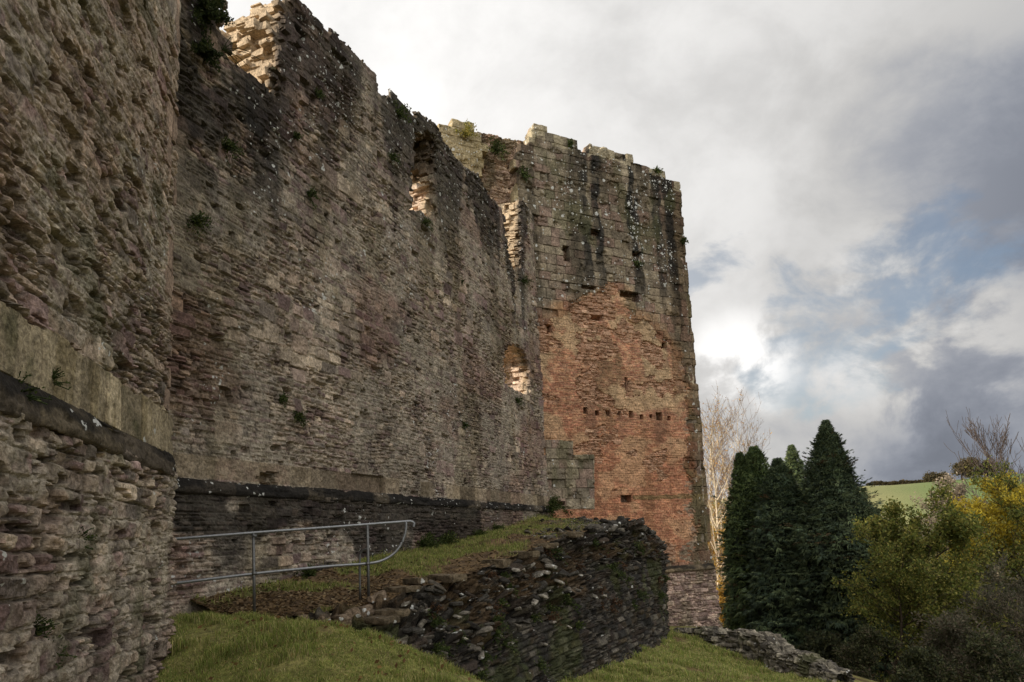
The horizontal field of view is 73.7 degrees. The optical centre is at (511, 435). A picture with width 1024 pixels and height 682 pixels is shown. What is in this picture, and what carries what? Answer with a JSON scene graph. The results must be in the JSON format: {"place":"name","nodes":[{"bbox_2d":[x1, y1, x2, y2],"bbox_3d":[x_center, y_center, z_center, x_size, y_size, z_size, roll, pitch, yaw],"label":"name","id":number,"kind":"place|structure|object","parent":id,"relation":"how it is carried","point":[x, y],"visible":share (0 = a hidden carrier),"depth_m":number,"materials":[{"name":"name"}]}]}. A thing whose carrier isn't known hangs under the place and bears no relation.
{"place":"outdoors","nodes":[
{"label":"outdoors","id":0,"kind":"place"},
{"bbox_2d":[155,610,486,681],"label":"grass","id":1,"kind":"structure","parent":0,"point":[258,643],"depth_m":7.09,"materials":[{"name":"plant"}]},
{"bbox_2d":[184,614,492,681],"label":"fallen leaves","id":2,"kind":"object","parent":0,"point":[351,650],"visible":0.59,"depth_m":7.10,"materials":[{"name":"plant"}]},
{"bbox_2d":[190,519,655,617],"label":"terrace ground","id":3,"kind":"structure","parent":0,"point":[402,572],"depth_m":12.35,"materials":[{"name":"plant"}]},
{"bbox_2d":[295,564,317,579],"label":"wall plant","id":4,"kind":"object","parent":3,"relation":"on","point":[310,572],"depth_m":12.48,"materials":[{"name":"green plant"}]},
{"bbox_2d":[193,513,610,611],"bbox_3d":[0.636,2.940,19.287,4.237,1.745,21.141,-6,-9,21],"label":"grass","id":5,"kind":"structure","parent":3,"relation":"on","point":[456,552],"depth_m":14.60,"materials":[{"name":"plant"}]},
{"bbox_2d":[383,585,420,593],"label":"stone slab","id":6,"kind":"structure","parent":3,"relation":"on","point":[401,589],"depth_m":10.85,"materials":[{"name":"stone"}]},
{"bbox_2d":[189,519,628,618],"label":"fallen leaves","id":7,"kind":"object","parent":3,"relation":"on","point":[321,603],"visible":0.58,"depth_m":10.78,"materials":[{"name":"plant"}]},
{"bbox_2d":[402,577,427,583],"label":"stone slab","id":8,"kind":"structure","parent":3,"relation":"on","point":[415,580],"depth_m":11.27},
{"bbox_2d":[417,532,447,549],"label":"wall plant","id":9,"kind":"object","parent":3,"relation":"on","point":[427,540],"depth_m":16.49,"materials":[{"name":"green plant"}]},
{"bbox_2d":[437,530,459,545],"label":"wall plant","id":10,"kind":"object","parent":3,"relation":"on","point":[449,536],"depth_m":17.51,"materials":[{"name":"green plant"}]},
{"bbox_2d":[472,528,487,535],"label":"wall plant","id":11,"kind":"object","parent":3,"relation":"on","point":[480,532],"depth_m":19.52,"materials":[{"name":"green plant"}]},
{"bbox_2d":[492,522,505,530],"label":"wall plant","id":12,"kind":"object","parent":3,"relation":"on","point":[495,526],"depth_m":20.81,"materials":[{"name":"green plant"}]},
{"bbox_2d":[545,493,566,518],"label":"wall plant","id":13,"kind":"object","parent":3,"relation":"on","point":[552,505],"depth_m":25.51,"materials":[{"name":"green plant"}]},
{"bbox_2d":[154,474,1023,681],"bbox_3d":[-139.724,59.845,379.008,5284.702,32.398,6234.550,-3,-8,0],"label":"ground","id":14,"kind":"structure","parent":0,"point":[902,493],"depth_m":7.26,"materials":[{"name":"plant"}]},
{"bbox_2d":[0,0,180,681],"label":"corner tower","id":15,"kind":"structure","parent":14,"relation":"on","point":[89,115],"depth_m":5.34,"materials":[{"name":"stone"}]},
{"bbox_2d":[16,366,51,404],"bbox_3d":[-3.026,-0.263,4.241,0.275,0.348,0.195,-3,-8,0],"label":"wall plant","id":16,"kind":"object","parent":15,"relation":"attached to","point":[31,396],"depth_m":4.22,"materials":[{"name":"green plant"}]},
{"bbox_2d":[34,611,59,639],"bbox_3d":[-3.035,1.250,4.370,0.239,0.364,0.186,-9,-11,38],"label":"wall plant","id":17,"kind":"object","parent":15,"relation":"attached to","point":[47,627],"depth_m":4.37,"materials":[{"name":"green plant"}]},
{"bbox_2d":[51,367,70,389],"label":"wall plant","id":18,"kind":"object","parent":15,"relation":"attached to","point":[55,376],"depth_m":4.67,"materials":[{"name":"green plant"}]},
{"bbox_2d":[53,635,76,669],"bbox_3d":[-3.069,1.452,4.555,0.198,0.229,0.259,-3,-8,0],"label":"wall plant","id":19,"kind":"object","parent":15,"relation":"attached to","point":[66,654],"depth_m":4.60,"materials":[{"name":"green plant"}]},
{"bbox_2d":[79,526,97,549],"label":"wall plant","id":20,"kind":"object","parent":15,"relation":"attached to","point":[87,536],"depth_m":5.03,"materials":[{"name":"green plant"}]},
{"bbox_2d":[156,633,194,681],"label":"grass","id":21,"kind":"structure","parent":14,"relation":"on","point":[176,647],"depth_m":7.37,"materials":[{"name":"plant"}]},
{"bbox_2d":[173,520,414,612],"bbox_3d":[-3.221,2.045,10.049,3.688,1.483,0.098,1,-9,-22],"label":"handrail","id":22,"kind":"object","parent":14,"relation":"on","point":[254,536],"visible":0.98,"depth_m":10.11,"materials":[{"name":"metal"}]},
{"bbox_2d":[164,0,550,619],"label":"curtain wall","id":23,"kind":"structure","parent":14,"relation":"on","point":[368,332],"depth_m":14.28,"materials":[{"name":"stone"}]},
{"bbox_2d":[183,210,214,240],"bbox_3d":[-4.980,-3.297,10.914,0.525,0.615,0.520,-9,-11,38],"label":"wall plant","id":24,"kind":"object","parent":23,"relation":"attached to","point":[197,219],"depth_m":10.91,"materials":[{"name":"green plant"}]},
{"bbox_2d":[190,38,228,73],"bbox_3d":[-5.138,-6.420,11.449,0.544,0.521,0.576,-4,-9,12],"label":"ivy clump","id":25,"kind":"object","parent":23,"relation":"attached to","point":[205,51],"visible":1,"depth_m":11.50,"materials":[{"name":"green plant"}]},
{"bbox_2d":[190,0,234,47],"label":"ivy clump","id":26,"kind":"object","parent":23,"relation":"attached to","point":[212,10],"visible":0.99,"depth_m":11.50,"materials":[{"name":"green plant"}]},
{"bbox_2d":[221,137,244,166],"bbox_3d":[-4.793,-4.922,11.762,0.494,0.494,0.378,-9,-11,38],"label":"wall plant","id":27,"kind":"object","parent":23,"relation":"attached to","point":[228,145],"depth_m":11.73,"materials":[{"name":"green plant"}]},
{"bbox_2d":[221,37,260,67],"bbox_3d":[-4.983,-6.811,12.176,0.963,0.469,0.602,-10,-11,42],"label":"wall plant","id":28,"kind":"object","parent":23,"relation":"attached to","point":[224,49],"depth_m":12.07,"materials":[{"name":"green plant"}]},
{"bbox_2d":[278,392,290,408],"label":"wall plant","id":29,"kind":"object","parent":23,"relation":"attached to","point":[283,398],"depth_m":12.55,"materials":[{"name":"green plant"}]},
{"bbox_2d":[292,410,310,430],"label":"wall plant","id":30,"kind":"object","parent":23,"relation":"attached to","point":[297,416],"depth_m":12.83,"materials":[{"name":"green plant"}]},
{"bbox_2d":[306,186,322,209],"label":"wall plant","id":31,"kind":"object","parent":23,"relation":"attached to","point":[311,193],"depth_m":13.90,"materials":[{"name":"green plant"}]},
{"bbox_2d":[314,88,325,99],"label":"wall plant","id":32,"kind":"object","parent":23,"relation":"attached to","point":[319,94],"depth_m":14.50,"materials":[{"name":"green plant"}]},
{"bbox_2d":[387,152,401,164],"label":"wall plant","id":33,"kind":"object","parent":23,"relation":"attached to","point":[392,156],"depth_m":17.27,"materials":[{"name":"green plant"}]},
{"bbox_2d":[392,99,413,124],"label":"wall plant","id":34,"kind":"object","parent":23,"relation":"attached to","point":[399,111],"depth_m":17.80,"materials":[{"name":"green plant"}]},
{"bbox_2d":[421,217,435,230],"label":"wall plant","id":35,"kind":"object","parent":23,"relation":"attached to","point":[425,221],"depth_m":18.70,"materials":[{"name":"green plant"}]},
{"bbox_2d":[519,273,533,289],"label":"wall plant","id":36,"kind":"object","parent":23,"relation":"attached to","point":[525,281],"depth_m":26.01,"materials":[{"name":"green plant"}]},
{"bbox_2d":[308,516,669,681],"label":"retaining wall","id":37,"kind":"structure","parent":14,"relation":"on","point":[602,637],"depth_m":14.68,"materials":[{"name":"stone"}]},
{"bbox_2d":[317,614,330,621],"bbox_3d":[-2.605,2.566,9.535,0.202,0.163,0.223,-3,-8,0],"label":"boulder","id":38,"kind":"object","parent":37,"relation":"on","point":[321,617],"visible":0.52,"depth_m":9.44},
{"bbox_2d":[333,614,351,626],"bbox_3d":[-2.350,2.567,9.443,0.206,0.201,0.273,-8,-10,32],"label":"boulder","id":39,"kind":"object","parent":37,"relation":"on","point":[343,618],"visible":0.62,"depth_m":9.38,"materials":[{"name":"stone"}]},
{"bbox_2d":[344,607,360,619],"bbox_3d":[-2.265,2.538,9.652,0.261,0.244,0.226,-1,-9,-14],"label":"boulder","id":40,"kind":"object","parent":37,"relation":"on","point":[351,612],"visible":0.62,"depth_m":9.58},
{"bbox_2d":[366,595,375,603],"bbox_3d":[-2.085,2.441,10.170,0.128,0.122,0.183,-7,-10,28],"label":"boulder","id":41,"kind":"object","parent":37,"relation":"on","point":[371,599],"visible":0.98,"depth_m":10.10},
{"bbox_2d":[363,615,399,624],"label":"stone slab","id":42,"kind":"structure","parent":37,"relation":"on","point":[379,620],"depth_m":9.59,"materials":[{"name":"stone"}]},
{"bbox_2d":[357,604,374,616],"bbox_3d":[-2.143,2.548,9.850,0.234,0.219,0.289,-5,-9,16],"label":"boulder","id":43,"kind":"object","parent":42,"relation":"on","point":[366,610],"visible":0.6,"depth_m":9.76,"materials":[{"name":"stone"}]},
{"bbox_2d":[373,608,409,616],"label":"stone slab","id":44,"kind":"structure","parent":37,"relation":"on","point":[394,612],"depth_m":9.85,"materials":[{"name":"stone"}]},
{"bbox_2d":[374,590,386,604],"bbox_3d":[-1.987,2.442,10.260,0.222,0.228,0.257,1,-9,-25],"label":"boulder","id":45,"kind":"object","parent":44,"relation":"on","point":[383,592],"visible":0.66,"depth_m":10.27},
{"bbox_2d":[430,601,444,618],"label":"bank weed","id":46,"kind":"object","parent":37,"relation":"attached to","point":[437,608],"visible":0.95,"depth_m":11.06,"materials":[{"name":"green plant"}]},
{"bbox_2d":[426,609,450,627],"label":"bank weed","id":47,"kind":"object","parent":37,"relation":"attached to","point":[437,621],"visible":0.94,"depth_m":10.81,"materials":[{"name":"green plant"}]},
{"bbox_2d":[430,642,447,658],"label":"bank weed","id":48,"kind":"object","parent":37,"relation":"attached to","point":[437,647],"visible":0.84,"depth_m":10.14,"materials":[{"name":"green plant"}]},
{"bbox_2d":[427,573,466,582],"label":"stone slab","id":49,"kind":"structure","parent":37,"relation":"on","point":[447,578],"depth_m":11.62,"materials":[{"name":"stone"}]},
{"bbox_2d":[475,667,494,681],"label":"bank weed","id":50,"kind":"object","parent":37,"relation":"attached to","point":[482,673],"visible":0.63,"depth_m":10.75,"materials":[{"name":"green plant"}]},
{"bbox_2d":[481,646,498,667],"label":"bank weed","id":51,"kind":"object","parent":37,"relation":"attached to","point":[487,657],"visible":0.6,"depth_m":11.24,"materials":[{"name":"green plant"}]},
{"bbox_2d":[481,559,510,567],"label":"stone slab","id":52,"kind":"structure","parent":37,"relation":"on","point":[500,563],"depth_m":13.24,"materials":[{"name":"stone"}]},
{"bbox_2d":[492,626,504,648],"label":"bank weed","id":53,"kind":"object","parent":37,"relation":"attached to","point":[497,633],"visible":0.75,"depth_m":11.59,"materials":[{"name":"green plant"}]},
{"bbox_2d":[493,600,506,619],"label":"bank weed","id":54,"kind":"object","parent":37,"relation":"attached to","point":[495,608],"visible":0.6,"depth_m":12.42,"materials":[{"name":"green plant"}]},
{"bbox_2d":[489,613,511,634],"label":"bank weed","id":55,"kind":"object","parent":37,"relation":"attached to","point":[498,617],"visible":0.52,"depth_m":12.11,"materials":[{"name":"green plant"}]},
{"bbox_2d":[497,597,510,610],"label":"bank weed","id":56,"kind":"object","parent":37,"relation":"attached to","point":[502,602],"visible":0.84,"depth_m":12.59,"materials":[{"name":"green plant"}]},
{"bbox_2d":[498,636,518,655],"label":"bank weed","id":57,"kind":"object","parent":37,"relation":"attached to","point":[506,643],"visible":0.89,"depth_m":12.13,"materials":[{"name":"green plant"}]},
{"bbox_2d":[509,550,539,557],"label":"stone slab","id":58,"kind":"structure","parent":37,"relation":"on","point":[525,554],"depth_m":14.22,"materials":[{"name":"stone"}]},
{"bbox_2d":[529,611,542,622],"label":"bank weed","id":59,"kind":"object","parent":37,"relation":"attached to","point":[535,616],"visible":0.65,"depth_m":13.89,"materials":[{"name":"green plant"}]},
{"bbox_2d":[533,656,551,678],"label":"bank weed","id":60,"kind":"object","parent":37,"relation":"attached to","point":[541,662],"visible":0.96,"depth_m":13.11,"materials":[{"name":"green plant"}]},
{"bbox_2d":[533,542,558,548],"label":"stone slab","id":61,"kind":"structure","parent":37,"relation":"on","point":[550,545],"depth_m":15.21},
{"bbox_2d":[542,547,556,561],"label":"bank weed","id":62,"kind":"object","parent":37,"relation":"attached to","point":[549,552],"visible":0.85,"depth_m":15.29,"materials":[{"name":"green plant"}]},
{"bbox_2d":[540,612,564,625],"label":"bank weed","id":63,"kind":"object","parent":37,"relation":"attached to","point":[553,618],"visible":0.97,"depth_m":14.32,"materials":[{"name":"green plant"}]},
{"bbox_2d":[543,602,565,616],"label":"bank weed","id":64,"kind":"object","parent":37,"relation":"attached to","point":[551,608],"visible":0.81,"depth_m":14.72,"materials":[{"name":"green plant"}]},
{"bbox_2d":[560,593,575,608],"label":"bank weed","id":65,"kind":"object","parent":37,"relation":"attached to","point":[566,595],"visible":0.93,"depth_m":15.27,"materials":[{"name":"green plant"}]},
{"bbox_2d":[556,531,583,537],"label":"stone slab","id":66,"kind":"structure","parent":37,"relation":"on","point":[574,534],"depth_m":16.80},
{"bbox_2d":[565,598,581,619],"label":"bank weed","id":67,"kind":"object","parent":37,"relation":"attached to","point":[570,604],"visible":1,"depth_m":15.29,"materials":[{"name":"green plant"}]},
{"bbox_2d":[573,620,585,630],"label":"bank weed","id":68,"kind":"object","parent":37,"relation":"attached to","point":[578,624],"visible":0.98,"depth_m":15.17,"materials":[{"name":"green plant"}]},
{"bbox_2d":[610,562,625,579],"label":"bank weed","id":69,"kind":"object","parent":37,"relation":"attached to","point":[615,565],"visible":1,"depth_m":17.46,"materials":[{"name":"green plant"}]},
{"bbox_2d":[636,586,650,601],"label":"bank weed","id":70,"kind":"object","parent":37,"relation":"attached to","point":[641,593],"visible":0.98,"depth_m":18.90,"materials":[{"name":"green plant"}]},
{"bbox_2d":[437,118,722,627],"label":"brick patched tower","id":71,"kind":"structure","parent":14,"relation":"on","point":[622,425],"depth_m":28.96,"materials":[{"name":"brick"}]},
{"bbox_2d":[449,118,479,138],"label":"wall plant","id":72,"kind":"object","parent":71,"relation":"attached to","point":[467,131],"depth_m":26.97,"materials":[{"name":"green plant"}]},
{"bbox_2d":[487,136,510,159],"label":"wall plant","id":73,"kind":"object","parent":71,"relation":"attached to","point":[495,150],"depth_m":27.48,"materials":[{"name":"green plant"}]},
{"bbox_2d":[516,165,533,180],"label":"wall plant","id":74,"kind":"object","parent":71,"relation":"attached to","point":[525,175],"depth_m":28.03,"materials":[{"name":"green plant"}]},
{"bbox_2d":[707,493,728,584],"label":"autumn bush","id":75,"kind":"object","parent":14,"relation":"on","point":[709,548],"visible":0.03,"depth_m":57.34,"materials":[{"name":"yellow plant"}]},
{"bbox_2d":[712,517,725,623],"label":"autumn bush","id":76,"kind":"object","parent":14,"relation":"on","point":[718,580],"visible":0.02,"depth_m":50.13,"materials":[{"name":"yellow plant"}]},
{"bbox_2d":[701,395,738,586],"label":"birch tree","id":77,"kind":"object","parent":14,"relation":"on","point":[711,466],"visible":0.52,"depth_m":56.53,"materials":[{"name":"beige plant"}]},
{"bbox_2d":[703,411,736,581],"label":"birch tree","id":78,"kind":"object","parent":14,"relation":"on","point":[711,482],"visible":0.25,"depth_m":64.70,"materials":[{"name":"beige plant"}]},
{"bbox_2d":[716,587,728,627],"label":"autumn bush","id":79,"kind":"object","parent":14,"relation":"on","point":[721,599],"visible":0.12,"depth_m":47.95,"materials":[{"name":"yellow plant"}]},
{"bbox_2d":[701,383,752,586],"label":"birch tree","id":80,"kind":"object","parent":14,"relation":"on","point":[729,460],"visible":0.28,"depth_m":63.17,"materials":[{"name":"beige plant"}]},
{"bbox_2d":[714,451,760,630],"bbox_3d":[13.945,7.237,40.382,4.595,12.742,4.525,-1,-9,-14],"label":"conifer","id":81,"kind":"object","parent":14,"relation":"on","point":[735,534],"visible":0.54,"depth_m":39.84,"materials":[{"name":"green plant"}]},
{"bbox_2d":[711,445,769,590],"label":"conifer","id":82,"kind":"object","parent":14,"relation":"on","point":[757,461],"visible":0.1,"depth_m":41.64,"materials":[{"name":"green plant"}]},
{"bbox_2d":[714,387,771,510],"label":"birch tree","id":83,"kind":"object","parent":14,"relation":"on","point":[747,438],"visible":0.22,"depth_m":66.38,"materials":[{"name":"beige plant"}]},
{"bbox_2d":[673,626,855,681],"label":"wall","id":84,"kind":"structure","parent":14,"relation":"on","point":[770,650],"depth_m":19.47,"materials":[{"name":"stone"}]},
{"bbox_2d":[733,457,828,646],"bbox_3d":[15.119,7.125,37.795,6.295,11.894,5.975,-3,-8,0],"label":"conifer","id":85,"kind":"object","parent":14,"relation":"on","point":[778,496],"visible":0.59,"depth_m":36.95,"materials":[{"name":"green plant"}]},
{"bbox_2d":[783,444,806,503],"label":"conifer","id":86,"kind":"object","parent":14,"relation":"on","point":[792,456],"visible":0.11,"depth_m":49.73,"materials":[{"name":"green plant"}]},
{"bbox_2d":[793,626,842,666],"bbox_3d":[13.021,9.148,28.989,2.256,1.974,2.067,-3,-8,0],"label":"scrub bush","id":87,"kind":"object","parent":14,"relation":"on","point":[818,642],"visible":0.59,"depth_m":28.61,"materials":[{"name":"green plant"}]},
{"bbox_2d":[756,419,920,681],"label":"conifer","id":88,"kind":"object","parent":14,"relation":"on","point":[835,501],"visible":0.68,"depth_m":35.11,"materials":[{"name":"green plant"}]},
{"bbox_2d":[830,623,908,680],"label":"scrub bush","id":89,"kind":"object","parent":14,"relation":"on","point":[858,656],"visible":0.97,"depth_m":25.92,"materials":[{"name":"green plant"}]},
{"bbox_2d":[865,479,926,485],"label":"hedge","id":90,"kind":"object","parent":14,"relation":"on","point":[894,482],"visible":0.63,"depth_m":329.67,"materials":[{"name":"green plant"}]},
{"bbox_2d":[831,519,968,681],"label":"hawthorn tree","id":91,"kind":"object","parent":14,"relation":"on","point":[919,595],"visible":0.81,"depth_m":27.23,"materials":[{"name":"green plant"}]},
{"bbox_2d":[885,644,960,681],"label":"scrub bush","id":92,"kind":"object","parent":14,"relation":"on","point":[923,665],"visible":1,"depth_m":19.84,"materials":[{"name":"green plant"}]},
{"bbox_2d":[922,470,933,481],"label":"hilltop tree","id":93,"kind":"object","parent":14,"relation":"on","point":[927,477],"visible":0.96,"depth_m":324.44,"materials":[{"name":"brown plant"}]},
{"bbox_2d":[838,479,1023,650],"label":"hawthorn tree","id":94,"kind":"object","parent":14,"relation":"on","point":[956,529],"visible":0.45,"depth_m":28.01,"materials":[{"name":"green plant"}]},
{"bbox_2d":[929,471,939,481],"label":"hilltop tree","id":95,"kind":"object","parent":14,"relation":"on","point":[935,474],"visible":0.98,"depth_m":323.59,"materials":[{"name":"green plant"}]},
{"bbox_2d":[880,551,1023,680],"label":"scrub bush","id":96,"kind":"object","parent":14,"relation":"on","point":[1000,581],"visible":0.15,"depth_m":33.27,"materials":[{"name":"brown plant"}]},
{"bbox_2d":[890,602,1023,681],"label":"scrub bush","id":97,"kind":"object","parent":14,"relation":"on","point":[947,636],"visible":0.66,"depth_m":21.17,"materials":[{"name":"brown plant"}]},
{"bbox_2d":[910,469,1003,582],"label":"pale bush","id":98,"kind":"object","parent":14,"relation":"on","point":[958,488],"visible":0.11,"depth_m":74.19,"materials":[{"name":"beige plant"}]},
{"bbox_2d":[949,456,981,479],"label":"hilltop tree","id":99,"kind":"object","parent":14,"relation":"on","point":[964,463],"visible":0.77,"depth_m":295.56,"materials":[{"name":"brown plant"}]},
{"bbox_2d":[915,581,1023,681],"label":"scrub bush","id":100,"kind":"object","parent":14,"relation":"on","point":[991,603],"visible":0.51,"depth_m":24.13,"materials":[{"name":"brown plant"}]},
{"bbox_2d":[918,471,1023,673],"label":"yellow tree","id":101,"kind":"object","parent":14,"relation":"on","point":[995,511],"visible":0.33,"depth_m":41.73,"materials":[{"name":"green plant"}]},
{"bbox_2d":[934,542,1021,645],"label":"scrub bush","id":102,"kind":"object","parent":14,"relation":"on","point":[976,565],"visible":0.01,"depth_m":49.34,"materials":[{"name":"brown plant"}]},
{"bbox_2d":[974,459,994,476],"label":"hilltop tree","id":103,"kind":"object","parent":14,"relation":"on","point":[986,462],"visible":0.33,"depth_m":295.22,"materials":[{"name":"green plant"}]},
{"bbox_2d":[946,407,1023,636],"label":"bare tree","id":104,"kind":"object","parent":14,"relation":"on","point":[983,446],"visible":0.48,"depth_m":70.61,"materials":[{"name":"brown plant"}]},
{"bbox_2d":[957,626,1023,681],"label":"scrub bush","id":105,"kind":"object","parent":14,"relation":"on","point":[993,666],"visible":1,"depth_m":19.23,"materials":[{"name":"green plant"}]},
{"bbox_2d":[957,455,1023,643],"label":"yellow tree","id":106,"kind":"object","parent":14,"relation":"on","point":[1014,515],"visible":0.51,"depth_m":40.52,"materials":[{"name":"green plant"}]},
{"bbox_2d":[219,0,1023,499],"label":"sky","id":107,"kind":"structure","parent":0,"point":[850,173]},
{"bbox_2d":[559,627,840,681],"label":"grass","id":108,"kind":"structure","parent":0,"point":[604,673],"depth_m":17.45,"materials":[{"name":"plant"}]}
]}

